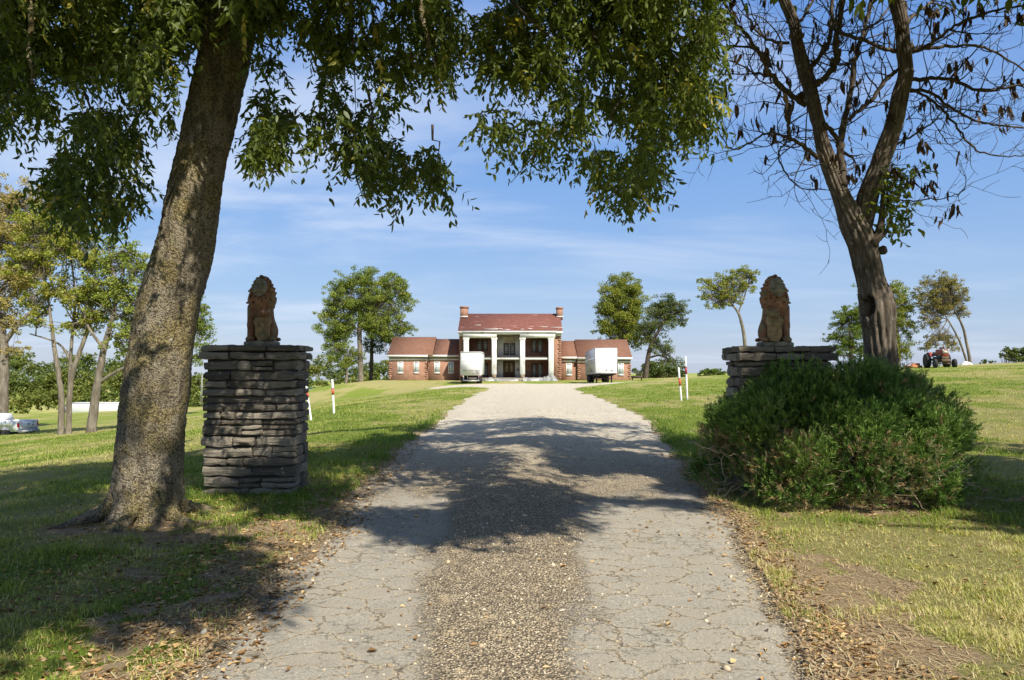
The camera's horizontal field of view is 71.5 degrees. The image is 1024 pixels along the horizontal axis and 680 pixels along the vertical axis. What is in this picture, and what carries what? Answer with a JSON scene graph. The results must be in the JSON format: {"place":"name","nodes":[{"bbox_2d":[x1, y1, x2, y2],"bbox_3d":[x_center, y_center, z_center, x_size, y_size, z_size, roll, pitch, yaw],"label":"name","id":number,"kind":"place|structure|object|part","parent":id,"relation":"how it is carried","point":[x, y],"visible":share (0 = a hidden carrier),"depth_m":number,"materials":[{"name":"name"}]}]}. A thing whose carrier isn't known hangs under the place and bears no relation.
{"place":"outdoors","nodes":[
{"label":"outdoors","id":0,"kind":"place"},
{"bbox_2d":[135,381,850,679],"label":"driveway","id":1,"kind":"structure","parent":0,"point":[362,598],"depth_m":5.45,"materials":[{"name":"grey gravel"}]},
{"bbox_2d":[585,348,617,382],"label":"box trailer","id":2,"kind":"object","parent":1,"relation":"on","point":[601,364],"visible":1,"depth_m":78.63,"materials":[{"name":"metal"}]},
{"bbox_2d":[0,362,1023,679],"bbox_3d":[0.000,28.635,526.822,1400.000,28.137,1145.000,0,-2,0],"label":"ground","id":3,"kind":"structure","parent":0,"point":[46,418],"depth_m":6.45,"materials":[{"name":"green plant"}]},
{"bbox_2d":[0,413,39,434],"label":"pickup truck","id":4,"kind":"object","parent":3,"relation":"on","point":[9,424],"visible":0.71,"depth_m":53.53,"materials":[{"name":"white paint"}]},
{"bbox_2d":[0,171,67,412],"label":"tree","id":5,"kind":"object","parent":3,"relation":"on","point":[13,283],"visible":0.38,"depth_m":57.87,"materials":[{"name":"green plant"}]},
{"bbox_2d":[0,202,112,434],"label":"tree","id":6,"kind":"object","parent":3,"relation":"on","point":[32,258],"visible":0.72,"depth_m":45.31,"materials":[{"name":"green plant"}]},
{"bbox_2d":[65,402,118,412],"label":"semi trailer","id":7,"kind":"object","parent":3,"relation":"on","point":[84,406],"visible":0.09,"depth_m":106.39,"materials":[{"name":"metal"}]},
{"bbox_2d":[9,346,206,413],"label":"treeline","id":8,"kind":"object","parent":3,"relation":"on","point":[41,388],"visible":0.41,"depth_m":144.56,"materials":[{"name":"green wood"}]},
{"bbox_2d":[78,229,150,432],"bbox_3d":[-24.638,-0.500,45.097,5.344,13.160,3.255,0,-2,0],"label":"tree","id":9,"kind":"object","parent":3,"relation":"on","point":[119,295],"visible":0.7,"depth_m":44.82,"materials":[{"name":"green plant"}]},
{"bbox_2d":[199,368,204,405],"bbox_3d":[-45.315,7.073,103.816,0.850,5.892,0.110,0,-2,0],"label":"marker post","id":10,"kind":"object","parent":3,"relation":"on","point":[201,384],"visible":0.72,"depth_m":103.83,"materials":[{"name":"white plastic"}]},
{"bbox_2d":[192,296,216,366],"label":"tree","id":11,"kind":"object","parent":3,"relation":"on","point":[201,327],"visible":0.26,"depth_m":72.02,"materials":[{"name":"green plant"}]},
{"bbox_2d":[198,344,312,494],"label":"stone pillar","id":12,"kind":"structure","parent":3,"relation":"on","point":[255,428],"depth_m":8.87,"materials":[{"name":"grey stone"}]},
{"bbox_2d":[244,275,280,344],"bbox_3d":[-3.238,-0.382,9.202,0.451,0.929,0.569,0,-2,-4],"label":"lion statue","id":13,"kind":"object","parent":12,"relation":"on","point":[262,328],"visible":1,"depth_m":9.07,"materials":[{"name":"stone"}]},
{"bbox_2d":[306,386,311,419],"bbox_3d":[-6.990,2.193,24.438,0.300,1.455,0.100,0,-2,0],"label":"marker post","id":14,"kind":"object","parent":3,"relation":"on","point":[310,415],"visible":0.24,"depth_m":24.40,"materials":[{"name":"white plastic"}]},
{"bbox_2d":[331,379,334,413],"bbox_3d":[-6.650,2.182,26.440,0.159,1.447,0.100,0,-2,0],"label":"marker post","id":15,"kind":"object","parent":3,"relation":"on","point":[332,389],"visible":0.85,"depth_m":26.41,"materials":[{"name":"white plastic"}]},
{"bbox_2d":[306,354,388,387],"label":"treeline","id":16,"kind":"object","parent":3,"relation":"on","point":[380,367],"visible":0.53,"depth_m":179.33,"materials":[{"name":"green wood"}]},
{"bbox_2d":[311,264,420,382],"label":"tree","id":17,"kind":"object","parent":3,"relation":"on","point":[374,322],"visible":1,"depth_m":105.61,"materials":[{"name":"green plant"}]},
{"bbox_2d":[362,299,414,380],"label":"tree","id":18,"kind":"object","parent":3,"relation":"on","point":[373,344],"visible":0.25,"depth_m":112.72,"materials":[{"name":"green plant"}]},
{"bbox_2d":[460,352,483,382],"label":"box trailer","id":19,"kind":"object","parent":3,"relation":"on","point":[472,363],"visible":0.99,"depth_m":81.97,"materials":[{"name":"white paint"}]},
{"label":"roll door","id":20,"kind":"part","parent":19,"relation":"part of","materials":[{"name":"white metal"}]},
{"bbox_2d":[485,377,517,380],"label":"plastic sheet","id":21,"kind":"object","parent":3,"relation":"on","point":[494,379],"visible":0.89,"depth_m":95.43,"materials":[{"name":"white plastic"}]},
{"bbox_2d":[387,306,631,380],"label":"brick house","id":22,"kind":"structure","parent":3,"relation":"on","point":[538,348],"depth_m":100.71,"materials":[{"name":"red brick"}]},
{"bbox_2d":[397,362,402,372],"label":"wing window","id":23,"kind":"structure","parent":22,"relation":"in","point":[400,364],"depth_m":100.76,"materials":[{"name":"white glass"}]},
{"bbox_2d":[414,362,418,372],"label":"wing window","id":24,"kind":"structure","parent":22,"relation":"in","point":[416,364],"depth_m":100.74,"materials":[{"name":"white glass"}]},
{"bbox_2d":[434,362,439,372],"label":"wing window","id":25,"kind":"structure","parent":22,"relation":"in","point":[436,364],"depth_m":101.08,"materials":[{"name":"white glass"}]},
{"bbox_2d":[448,362,453,372],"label":"wing window","id":26,"kind":"structure","parent":22,"relation":"in","point":[450,364],"depth_m":101.08,"materials":[{"name":"grey glass"}]},
{"bbox_2d":[477,340,481,350],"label":"french door","id":27,"kind":"structure","parent":22,"relation":"in","point":[479,342],"depth_m":100.59,"materials":[{"name":"black glass"}]},
{"bbox_2d":[483,340,487,350],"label":"french door","id":28,"kind":"structure","parent":22,"relation":"in","point":[485,342],"depth_m":100.59,"materials":[{"name":"black glass"}]},
{"bbox_2d":[483,363,487,376],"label":"french door","id":29,"kind":"structure","parent":22,"relation":"in","point":[485,364],"depth_m":100.47,"materials":[{"name":"black glass"}]},
{"bbox_2d":[504,343,508,354],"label":"french door","id":30,"kind":"structure","parent":22,"relation":"in","point":[506,345],"depth_m":100.42,"materials":[{"name":"black glass"}]},
{"bbox_2d":[503,336,515,342],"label":"hanging cloth","id":31,"kind":"object","parent":22,"relation":"hanging from","point":[509,339],"visible":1,"depth_m":100.34,"materials":[{"name":"beige fabric"}]},
{"bbox_2d":[510,343,514,354],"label":"french door","id":32,"kind":"structure","parent":22,"relation":"in","point":[512,345],"depth_m":100.44,"materials":[{"name":"black glass"}]},
{"bbox_2d":[531,339,536,351],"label":"french door","id":33,"kind":"structure","parent":22,"relation":"in","point":[533,341],"depth_m":100.59,"materials":[{"name":"black glass"}]},
{"bbox_2d":[531,363,536,376],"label":"french door","id":34,"kind":"structure","parent":22,"relation":"in","point":[533,365],"depth_m":100.47,"materials":[{"name":"black glass"}]},
{"bbox_2d":[537,339,542,351],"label":"french door","id":35,"kind":"structure","parent":22,"relation":"in","point":[539,341],"depth_m":100.59,"materials":[{"name":"black glass"}]},
{"bbox_2d":[538,363,542,376],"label":"french door","id":36,"kind":"structure","parent":22,"relation":"in","point":[540,365],"depth_m":100.47,"materials":[{"name":"black glass"}]},
{"bbox_2d":[566,363,571,374],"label":"wing window","id":37,"kind":"structure","parent":22,"relation":"in","point":[568,365],"depth_m":101.08,"materials":[{"name":"white glass"}]},
{"bbox_2d":[618,363,623,374],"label":"wing window","id":38,"kind":"structure","parent":22,"relation":"in","point":[620,365],"depth_m":100.74,"materials":[{"name":"white glass"}]},
{"bbox_2d":[0,0,1023,533],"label":"shade tree","id":39,"kind":"object","parent":3,"relation":"on","point":[100,44],"visible":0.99,"depth_m":7.34,"materials":[{"name":"green plant"}]},
{"bbox_2d":[0,435,1023,679],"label":"leaf litter","id":40,"kind":"object","parent":3,"relation":"on","point":[370,649],"visible":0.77,"depth_m":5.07,"materials":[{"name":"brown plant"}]},
{"bbox_2d":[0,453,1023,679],"bbox_3d":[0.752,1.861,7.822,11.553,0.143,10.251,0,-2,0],"label":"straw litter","id":41,"kind":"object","parent":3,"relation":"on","point":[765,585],"visible":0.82,"depth_m":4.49,"materials":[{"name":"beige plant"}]},
{"bbox_2d":[523,375,557,380],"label":"plastic sheet","id":42,"kind":"object","parent":3,"relation":"on","point":[549,378],"visible":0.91,"depth_m":95.54,"materials":[{"name":"white plastic"}]},
{"bbox_2d":[590,271,652,351],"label":"tree","id":43,"kind":"object","parent":3,"relation":"on","point":[624,319],"visible":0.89,"depth_m":115.22,"materials":[{"name":"green foliage"},{"name":"pale bark"}]},
{"bbox_2d":[631,359,684,377],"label":"bush","id":44,"kind":"object","parent":3,"relation":"on","point":[658,372],"visible":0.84,"depth_m":123.16,"materials":[{"name":"green plant"}]},
{"bbox_2d":[631,292,691,377],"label":"tree","id":45,"kind":"object","parent":3,"relation":"on","point":[662,309],"visible":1,"depth_m":111.66,"materials":[{"name":"green plant"}]},
{"bbox_2d":[678,367,681,400],"bbox_3d":[7.313,1.963,30.950,0.196,1.557,0.102,0,-2,0],"label":"marker post","id":46,"kind":"object","parent":3,"relation":"on","point":[679,378],"visible":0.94,"depth_m":30.91,"materials":[{"name":"white plastic"}]},
{"bbox_2d":[685,356,687,399],"bbox_3d":[7.841,1.762,31.958,0.149,2.065,0.102,0,-2,0],"label":"marker post","id":47,"kind":"object","parent":3,"relation":"on","point":[686,378],"visible":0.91,"depth_m":31.92,"materials":[{"name":"white plastic"}]},
{"bbox_2d":[697,368,726,375],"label":"bush","id":48,"kind":"object","parent":3,"relation":"on","point":[709,372],"visible":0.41,"depth_m":127.21,"materials":[{"name":"green plant"}]},
{"bbox_2d":[696,264,760,345],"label":"tree","id":49,"kind":"object","parent":3,"relation":"on","point":[725,297],"visible":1,"depth_m":86.02,"materials":[{"name":"green plant"}]},
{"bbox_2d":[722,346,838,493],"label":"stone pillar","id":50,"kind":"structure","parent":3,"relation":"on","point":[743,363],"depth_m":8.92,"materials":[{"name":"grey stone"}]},
{"bbox_2d":[755,274,793,346],"bbox_3d":[3.410,-0.380,9.221,0.460,0.948,0.581,0,-2,3],"label":"lion statue","id":51,"kind":"object","parent":50,"relation":"on","point":[774,328],"visible":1,"depth_m":9.09,"materials":[{"name":"stone"}]},
{"bbox_2d":[680,352,1001,514],"bbox_3d":[3.976,1.176,8.938,3.637,2.155,3.220,0,-2,0],"label":"juniper bush","id":52,"kind":"object","parent":3,"relation":"on","point":[867,408],"visible":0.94,"depth_m":8.07,"materials":[{"name":"green plant"}]},
{"bbox_2d":[820,303,862,359],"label":"tree","id":53,"kind":"object","parent":3,"relation":"on","point":[846,340],"visible":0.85,"depth_m":81.81,"materials":[{"name":"green plant"}]},
{"bbox_2d":[670,0,1023,459],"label":"bare tree","id":54,"kind":"object","parent":3,"relation":"on","point":[875,295],"visible":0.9,"depth_m":10.21,"materials":[{"name":"brown plant"}]},
{"bbox_2d":[853,279,919,364],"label":"tree","id":55,"kind":"object","parent":3,"relation":"on","point":[902,323],"visible":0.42,"depth_m":85.50,"materials":[{"name":"green foliage"},{"name":"bark"}]},
{"bbox_2d":[904,362,921,367],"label":"mower deck","id":56,"kind":"structure","parent":3,"relation":"on","point":[915,365],"depth_m":68.62,"materials":[{"name":"metal"}]},
{"bbox_2d":[922,344,957,367],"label":"farm tractor","id":57,"kind":"object","parent":3,"relation":"on","point":[943,357],"visible":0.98,"depth_m":66.50,"materials":[{"name":"metal"}]},
{"bbox_2d":[909,269,972,362],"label":"tree","id":58,"kind":"object","parent":3,"relation":"on","point":[947,300],"visible":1,"depth_m":83.90,"materials":[{"name":"green plant"}]},
{"bbox_2d":[960,361,972,364],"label":"tarp mound","id":59,"kind":"object","parent":3,"relation":"on","point":[966,363],"visible":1,"depth_m":75.69,"materials":[{"name":"white plastic"}]},
{"bbox_2d":[979,359,996,363],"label":"bush","id":60,"kind":"object","parent":3,"relation":"on","point":[985,361],"visible":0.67,"depth_m":119.72,"materials":[{"name":"green plant"}]},
{"bbox_2d":[998,346,1023,362],"bbox_3d":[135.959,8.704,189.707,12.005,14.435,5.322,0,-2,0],"label":"bush","id":61,"kind":"object","parent":3,"relation":"on","point":[1012,354],"visible":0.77,"depth_m":189.55,"materials":[{"name":"green plant"}]},
{"bbox_2d":[0,0,1023,381],"label":"sky","id":62,"kind":"structure","parent":0,"point":[530,247],"materials":[{"name":"blue"}]}
]}

